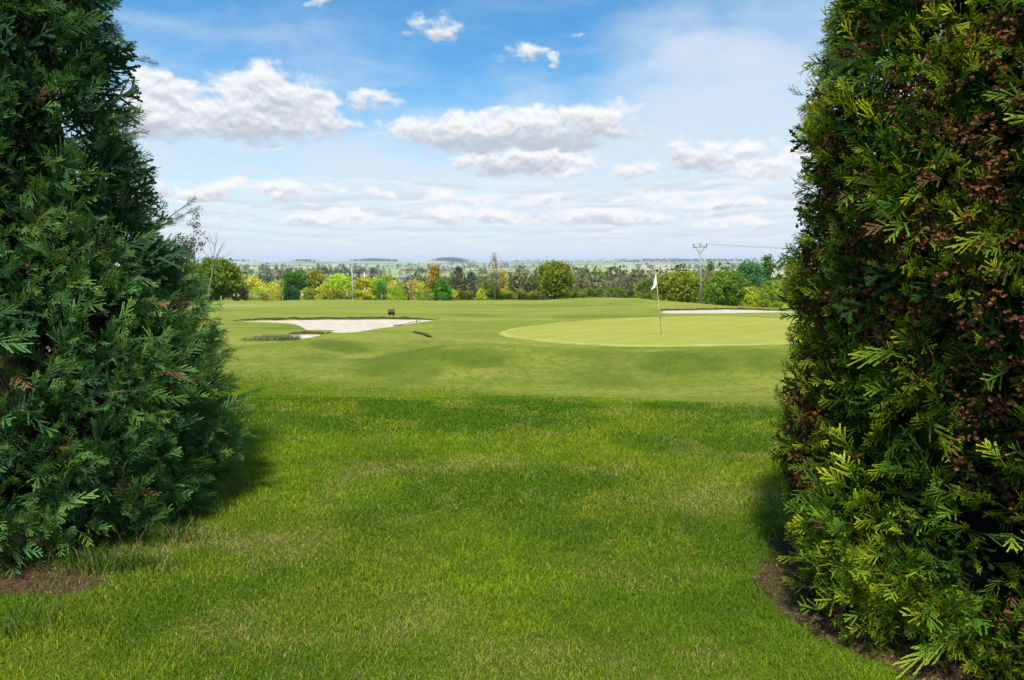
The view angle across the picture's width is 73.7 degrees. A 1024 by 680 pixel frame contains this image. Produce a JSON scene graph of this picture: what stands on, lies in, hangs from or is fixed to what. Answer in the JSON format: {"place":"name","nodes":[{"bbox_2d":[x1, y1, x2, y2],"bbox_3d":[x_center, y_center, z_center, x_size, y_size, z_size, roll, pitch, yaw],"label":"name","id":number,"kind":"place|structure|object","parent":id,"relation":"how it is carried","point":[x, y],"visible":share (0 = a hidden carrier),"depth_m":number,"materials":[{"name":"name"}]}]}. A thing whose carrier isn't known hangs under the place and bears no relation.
{"place":"outdoors","nodes":[
{"label":"outdoors","id":0,"kind":"place"},
{"bbox_2d":[326,274,381,276],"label":"ploughed field","id":1,"kind":"structure","parent":0,"point":[362,275],"depth_m":1122.83,"materials":[{"name":"soil"}]},
{"bbox_2d":[239,266,784,276],"bbox_3d":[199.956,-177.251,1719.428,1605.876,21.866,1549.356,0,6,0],"label":"field trees","id":2,"kind":"object","parent":1,"relation":"on","point":[373,271],"visible":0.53,"depth_m":1290.82,"materials":[{"name":"green plant"}]},
{"bbox_2d":[357,267,440,268],"bbox_3d":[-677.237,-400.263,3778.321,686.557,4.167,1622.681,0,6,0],"label":"pasture","id":3,"kind":"structure","parent":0,"point":[396,267],"depth_m":3590.09,"materials":[{"name":"plant"}]},
{"bbox_2d":[49,0,942,261],"label":"sky","id":4,"kind":"structure","parent":0,"point":[322,130],"materials":[{"name":"blue"}]},
{"bbox_2d":[466,269,535,269],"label":"stubble field","id":5,"kind":"structure","parent":0,"point":[499,269],"depth_m":2645.84,"materials":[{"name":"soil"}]},
{"bbox_2d":[0,260,1023,679],"bbox_3d":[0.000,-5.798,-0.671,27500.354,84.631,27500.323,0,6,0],"label":"ground","id":6,"kind":"structure","parent":0,"point":[466,346],"depth_m":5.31,"materials":[{"name":"green plant"}]},
{"bbox_2d":[0,0,264,578],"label":"cypress","id":7,"kind":"object","parent":6,"relation":"on","point":[90,386],"visible":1,"depth_m":4.57,"materials":[{"name":"green plant"}]},
{"bbox_2d":[169,209,208,308],"bbox_3d":[-24.248,-6.087,51.758,2.742,8.148,2.885,0,6,0],"label":"bare tree","id":8,"kind":"object","parent":6,"relation":"on","point":[192,243],"visible":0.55,"depth_m":51.38,"materials":[{"name":"grey plant"}]},
{"bbox_2d":[200,222,229,300],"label":"bare tree","id":9,"kind":"object","parent":6,"relation":"on","point":[213,259],"visible":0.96,"depth_m":96.25,"materials":[{"name":"grey plant"}]},
{"bbox_2d":[189,255,245,300],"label":"tree","id":10,"kind":"object","parent":6,"relation":"on","point":[225,282],"visible":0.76,"depth_m":115.83,"materials":[{"name":"green plant"}]},
{"bbox_2d":[230,284,249,300],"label":"shrub","id":11,"kind":"object","parent":6,"relation":"on","point":[242,296],"visible":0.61,"depth_m":127.52,"materials":[{"name":"green plant"}]},
{"bbox_2d":[229,275,265,299],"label":"shrub","id":12,"kind":"object","parent":6,"relation":"on","point":[252,281],"visible":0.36,"depth_m":154.18,"materials":[{"name":"yellow plant"}]},
{"bbox_2d":[247,289,269,299],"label":"shrub","id":13,"kind":"object","parent":6,"relation":"on","point":[261,295],"visible":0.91,"depth_m":136.13,"materials":[{"name":"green plant"}]},
{"bbox_2d":[251,282,277,299],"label":"shrub","id":14,"kind":"object","parent":6,"relation":"on","point":[267,286],"visible":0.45,"depth_m":143.48,"materials":[{"name":"yellow plant"}]},
{"bbox_2d":[240,333,301,341],"bbox_3d":[-8.388,-0.126,23.939,2.050,0.309,1.746,0,6,0],"label":"grass clump","id":15,"kind":"object","parent":6,"relation":"on","point":[274,337],"visible":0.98,"depth_m":23.75,"materials":[{"name":"green plant"}]},
{"bbox_2d":[264,278,284,299],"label":"shrub","id":16,"kind":"object","parent":6,"relation":"on","point":[278,286],"visible":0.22,"depth_m":151.91,"materials":[{"name":"yellow plant"}]},
{"bbox_2d":[266,288,284,300],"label":"shrub","id":17,"kind":"object","parent":6,"relation":"on","point":[272,291],"visible":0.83,"depth_m":137.40,"materials":[{"name":"yellow plant"}]},
{"bbox_2d":[269,270,285,275],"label":"farm building","id":18,"kind":"structure","parent":6,"relation":"on","point":[273,272],"depth_m":1140.21,"materials":[{"name":"red brick"}]},
{"bbox_2d":[281,286,300,299],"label":"shrub","id":19,"kind":"object","parent":6,"relation":"on","point":[293,291],"visible":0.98,"depth_m":135.34,"materials":[{"name":"green plant"}]},
{"bbox_2d":[278,269,312,300],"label":"tree","id":20,"kind":"object","parent":6,"relation":"on","point":[297,277],"visible":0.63,"depth_m":138.47,"materials":[{"name":"green plant"}]},
{"bbox_2d":[299,287,317,299],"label":"shrub","id":21,"kind":"object","parent":6,"relation":"on","point":[307,290],"visible":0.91,"depth_m":137.26,"materials":[{"name":"green plant"}]},
{"bbox_2d":[290,330,334,337],"bbox_3d":[-8.094,-0.194,26.699,1.595,0.262,4.133,0,6,0],"label":"sand bunker","id":22,"kind":"object","parent":6,"relation":"on","point":[311,332],"visible":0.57,"depth_m":27.04,"materials":[{"name":"sand"}]},
{"bbox_2d":[306,267,326,299],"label":"tree","id":23,"kind":"object","parent":6,"relation":"on","point":[317,277],"visible":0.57,"depth_m":141.28,"materials":[{"name":"yellow plant"}]},
{"bbox_2d":[315,280,338,299],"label":"shrub","id":24,"kind":"object","parent":6,"relation":"on","point":[324,285],"visible":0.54,"depth_m":139.02,"materials":[{"name":"yellow plant"}]},
{"bbox_2d":[314,286,351,299],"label":"shrub","id":25,"kind":"object","parent":6,"relation":"on","point":[329,295],"visible":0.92,"depth_m":135.81,"materials":[{"name":"green plant"}]},
{"bbox_2d":[233,316,437,332],"bbox_3d":[-9.945,-0.757,35.158,11.216,0.659,15.202,0,6,0],"label":"sand bunker","id":26,"kind":"object","parent":6,"relation":"on","point":[317,323],"visible":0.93,"depth_m":37.15,"materials":[{"name":"sand"}]},
{"bbox_2d":[325,272,354,298],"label":"tree","id":27,"kind":"object","parent":6,"relation":"on","point":[346,286],"visible":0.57,"depth_m":145.52,"materials":[{"name":"green plant"}]},
{"bbox_2d":[350,275,375,299],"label":"shrub","id":28,"kind":"object","parent":6,"relation":"on","point":[363,283],"visible":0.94,"depth_m":141.92,"materials":[{"name":"yellow plant"}]},
{"bbox_2d":[366,275,385,299],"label":"tree","id":29,"kind":"object","parent":6,"relation":"on","point":[375,279],"visible":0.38,"depth_m":148.97,"materials":[{"name":"green plant"}]},
{"bbox_2d":[371,281,388,299],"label":"shrub","id":30,"kind":"object","parent":6,"relation":"on","point":[378,290],"visible":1,"depth_m":139.20,"materials":[{"name":"green plant"}]},
{"bbox_2d":[380,273,394,298],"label":"tree","id":31,"kind":"object","parent":6,"relation":"on","point":[387,277],"visible":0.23,"depth_m":149.99,"materials":[{"name":"green plant"}]},
{"bbox_2d":[384,281,398,299],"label":"shrub","id":32,"kind":"object","parent":6,"relation":"on","point":[390,283],"visible":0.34,"depth_m":145.27,"materials":[{"name":"yellow plant"}]},
{"bbox_2d":[388,309,394,316],"bbox_3d":[-7.322,-1.585,41.481,0.405,0.580,0.079,0,6,0],"label":"tee board","id":33,"kind":"object","parent":6,"relation":"on","point":[391,311],"visible":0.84,"depth_m":41.44,"materials":[{"name":"brown wood"}]},
{"bbox_2d":[387,286,407,299],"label":"shrub","id":34,"kind":"object","parent":6,"relation":"on","point":[395,289],"visible":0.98,"depth_m":137.16,"materials":[{"name":"green plant"}]},
{"bbox_2d":[393,279,409,299],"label":"shrub","id":35,"kind":"object","parent":6,"relation":"on","point":[399,282],"visible":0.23,"depth_m":158.98,"materials":[{"name":"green plant"}]},
{"bbox_2d":[399,275,409,279],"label":"shed","id":36,"kind":"structure","parent":6,"relation":"on","point":[402,276],"depth_m":892.93,"materials":[{"name":"grey metal"}]},
{"bbox_2d":[402,284,411,299],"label":"shrub","id":37,"kind":"object","parent":6,"relation":"on","point":[405,289],"visible":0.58,"depth_m":141.54,"materials":[{"name":"green plant"}]},
{"bbox_2d":[403,278,422,299],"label":"shrub","id":38,"kind":"object","parent":6,"relation":"on","point":[411,285],"visible":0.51,"depth_m":149.06,"materials":[{"name":"yellow plant"}]},
{"bbox_2d":[414,281,425,297],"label":"shrub","id":39,"kind":"object","parent":6,"relation":"on","point":[420,287],"visible":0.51,"depth_m":145.27,"materials":[{"name":"yellow plant"}]},
{"bbox_2d":[411,289,432,299],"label":"shrub","id":40,"kind":"object","parent":6,"relation":"on","point":[426,292],"visible":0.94,"depth_m":136.17,"materials":[{"name":"green plant"}]},
{"bbox_2d":[413,331,432,337],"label":"rough grass bank","id":41,"kind":"structure","parent":6,"relation":"on","point":[424,334],"depth_m":27.23,"materials":[{"name":"green plant"}]},
{"bbox_2d":[425,264,443,298],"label":"tree","id":42,"kind":"object","parent":6,"relation":"on","point":[434,273],"visible":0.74,"depth_m":140.93,"materials":[{"name":"yellow plant"}]},
{"bbox_2d":[429,278,453,300],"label":"shrub","id":43,"kind":"object","parent":6,"relation":"on","point":[445,291],"visible":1,"depth_m":133.98,"materials":[{"name":"green plant"}]},
{"bbox_2d":[446,270,454,288],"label":"conifer","id":44,"kind":"object","parent":6,"relation":"on","point":[449,276],"visible":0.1,"depth_m":213.74,"materials":[{"name":"green plant"}]},
{"bbox_2d":[450,289,459,300],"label":"shrub","id":45,"kind":"object","parent":6,"relation":"on","point":[454,293],"visible":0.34,"depth_m":138.61,"materials":[{"name":"green plant"}]},
{"bbox_2d":[452,266,468,299],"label":"conifer","id":46,"kind":"object","parent":6,"relation":"on","point":[459,270],"visible":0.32,"depth_m":203.74,"materials":[{"name":"green plant"}]},
{"bbox_2d":[464,269,478,299],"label":"conifer","id":47,"kind":"object","parent":6,"relation":"on","point":[470,277],"visible":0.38,"depth_m":223.50,"materials":[{"name":"green plant"}]},
{"bbox_2d":[476,289,485,299],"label":"shrub","id":48,"kind":"object","parent":6,"relation":"on","point":[480,292],"visible":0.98,"depth_m":136.38,"materials":[{"name":"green plant"}]},
{"bbox_2d":[153,257,810,301],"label":"green wood","id":49,"kind":"object","parent":6,"relation":"on","point":[598,274],"visible":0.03,"depth_m":217.66,"materials":[{"name":"green plant"}]},
{"bbox_2d":[477,277,502,299],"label":"shrub","id":50,"kind":"object","parent":6,"relation":"on","point":[490,291],"visible":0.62,"depth_m":139.74,"materials":[{"name":"green plant"}]},
{"bbox_2d":[486,250,500,299],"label":"tree","id":51,"kind":"object","parent":6,"relation":"on","point":[495,284],"visible":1,"depth_m":137.44,"materials":[{"name":"green plant"}]},
{"bbox_2d":[497,271,509,299],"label":"tree","id":52,"kind":"object","parent":6,"relation":"on","point":[504,286],"visible":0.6,"depth_m":151.12,"materials":[{"name":"yellow plant"}]},
{"bbox_2d":[0,467,1014,679],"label":"needle litter","id":53,"kind":"object","parent":6,"relation":"on","point":[716,569],"visible":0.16,"depth_m":3.60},
{"bbox_2d":[229,257,797,262],"bbox_3d":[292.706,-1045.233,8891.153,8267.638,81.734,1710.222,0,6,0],"label":"hill woods","id":54,"kind":"object","parent":6,"relation":"on","point":[450,259],"visible":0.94,"depth_m":8877.50,"materials":[{"name":"green plant"}]},
{"bbox_2d":[238,272,788,299],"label":"valley wood","id":55,"kind":"object","parent":6,"relation":"on","point":[270,277],"visible":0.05,"depth_m":573.45,"materials":[{"name":"green plant"}]},
{"bbox_2d":[234,262,794,269],"bbox_3d":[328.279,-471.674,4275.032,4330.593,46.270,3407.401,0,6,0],"label":"horizon woods","id":56,"kind":"object","parent":6,"relation":"on","point":[343,265],"visible":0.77,"depth_m":3496.38,"materials":[{"name":"green plant"}]},
{"bbox_2d":[452,289,588,299],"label":"hedge","id":57,"kind":"object","parent":6,"relation":"on","point":[503,294],"visible":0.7,"depth_m":140.09,"materials":[{"name":"green plant"}]},
{"bbox_2d":[377,265,677,299],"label":"scrub wood","id":58,"kind":"object","parent":6,"relation":"on","point":[525,284],"visible":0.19,"depth_m":193.84,"materials":[{"name":"green plant"}]},
{"bbox_2d":[536,257,576,298],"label":"tree","id":59,"kind":"object","parent":6,"relation":"on","point":[551,284],"visible":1,"depth_m":128.77,"materials":[{"name":"green plant"}]},
{"bbox_2d":[575,286,656,299],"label":"hedge","id":60,"kind":"object","parent":6,"relation":"on","point":[615,290],"visible":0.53,"depth_m":141.99,"materials":[{"name":"green plant"}]},
{"bbox_2d":[631,277,658,296],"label":"tree","id":61,"kind":"object","parent":6,"relation":"on","point":[642,286],"visible":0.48,"depth_m":163.24,"materials":[{"name":"green plant"}]},
{"bbox_2d":[498,316,812,346],"bbox_3d":[8.656,-0.662,32.106,15.455,0.920,24.676,3,7,23],"label":"putting green","id":62,"kind":"object","parent":6,"relation":"on","point":[689,331],"visible":0.89,"depth_m":28.09,"materials":[{"name":"green plant"}]},
{"bbox_2d":[651,271,661,334],"bbox_3d":[5.409,-1.289,25.402,0.502,2.534,0.117,0,6,0],"label":"flagstick","id":63,"kind":"object","parent":62,"relation":"on","point":[654,283],"visible":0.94,"depth_m":25.33,"materials":[{"name":"white fabric"}]},
{"bbox_2d":[649,269,704,302],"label":"tree","id":64,"kind":"object","parent":6,"relation":"on","point":[677,286],"visible":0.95,"depth_m":110.46,"materials":[{"name":"green plant"}]},
{"bbox_2d":[693,244,706,303],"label":"utility pole","id":65,"kind":"object","parent":6,"relation":"on","point":[699,251],"visible":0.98,"depth_m":100.45,"materials":[{"name":"wood"}]},
{"bbox_2d":[690,288,711,304],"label":"shrub","id":66,"kind":"object","parent":6,"relation":"on","point":[703,300],"visible":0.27,"depth_m":123.07,"materials":[{"name":"green plant"}]},
{"bbox_2d":[697,268,715,287],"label":"tree","id":67,"kind":"object","parent":6,"relation":"on","point":[706,274],"visible":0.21,"depth_m":139.02,"materials":[{"name":"green plant"}]},
{"bbox_2d":[702,259,714,288],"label":"tree","id":68,"kind":"object","parent":6,"relation":"on","point":[710,263],"visible":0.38,"depth_m":158.88,"materials":[{"name":"green plant"}]},
{"bbox_2d":[653,307,788,312],"bbox_3d":[16.791,-2.250,53.923,9.083,0.931,20.040,5,8,40],"label":"sand bunker","id":69,"kind":"object","parent":6,"relation":"on","point":[733,310],"visible":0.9,"depth_m":55.70,"materials":[{"name":"sand"}]},
{"bbox_2d":[702,267,750,305],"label":"tree","id":70,"kind":"object","parent":6,"relation":"on","point":[722,289],"visible":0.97,"depth_m":106.15,"materials":[{"name":"green plant"}]},
{"bbox_2d":[689,293,804,304],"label":"hedge","id":71,"kind":"object","parent":6,"relation":"on","point":[748,299],"visible":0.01,"depth_m":128.16,"materials":[{"name":"green plant"}]},
{"bbox_2d":[736,258,768,303],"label":"tree","id":72,"kind":"object","parent":6,"relation":"on","point":[757,279],"visible":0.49,"depth_m":149.73,"materials":[{"name":"green plant"}]},
{"bbox_2d":[741,285,763,306],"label":"shrub","id":73,"kind":"object","parent":6,"relation":"on","point":[753,290],"visible":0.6,"depth_m":124.66,"materials":[{"name":"green plant"}]},
{"bbox_2d":[760,254,775,288],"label":"tree","id":74,"kind":"object","parent":6,"relation":"on","point":[767,265],"visible":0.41,"depth_m":156.55,"materials":[{"name":"green plant"}]},
{"bbox_2d":[753,279,786,307],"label":"shrub","id":75,"kind":"object","parent":6,"relation":"on","point":[766,292],"visible":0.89,"depth_m":117.00,"materials":[{"name":"green plant"}]},
{"bbox_2d":[767,0,1023,679],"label":"thuja","id":76,"kind":"object","parent":6,"relation":"on","point":[934,186],"visible":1,"depth_m":3.11,"materials":[{"name":"green plant"}]},
{"bbox_2d":[576,265,670,267],"bbox_3d":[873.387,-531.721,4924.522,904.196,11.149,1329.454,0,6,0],"label":"stubble field","id":77,"kind":"structure","parent":0,"point":[632,266],"depth_m":4858.36,"materials":[{"name":"beige plant"}]}
]}

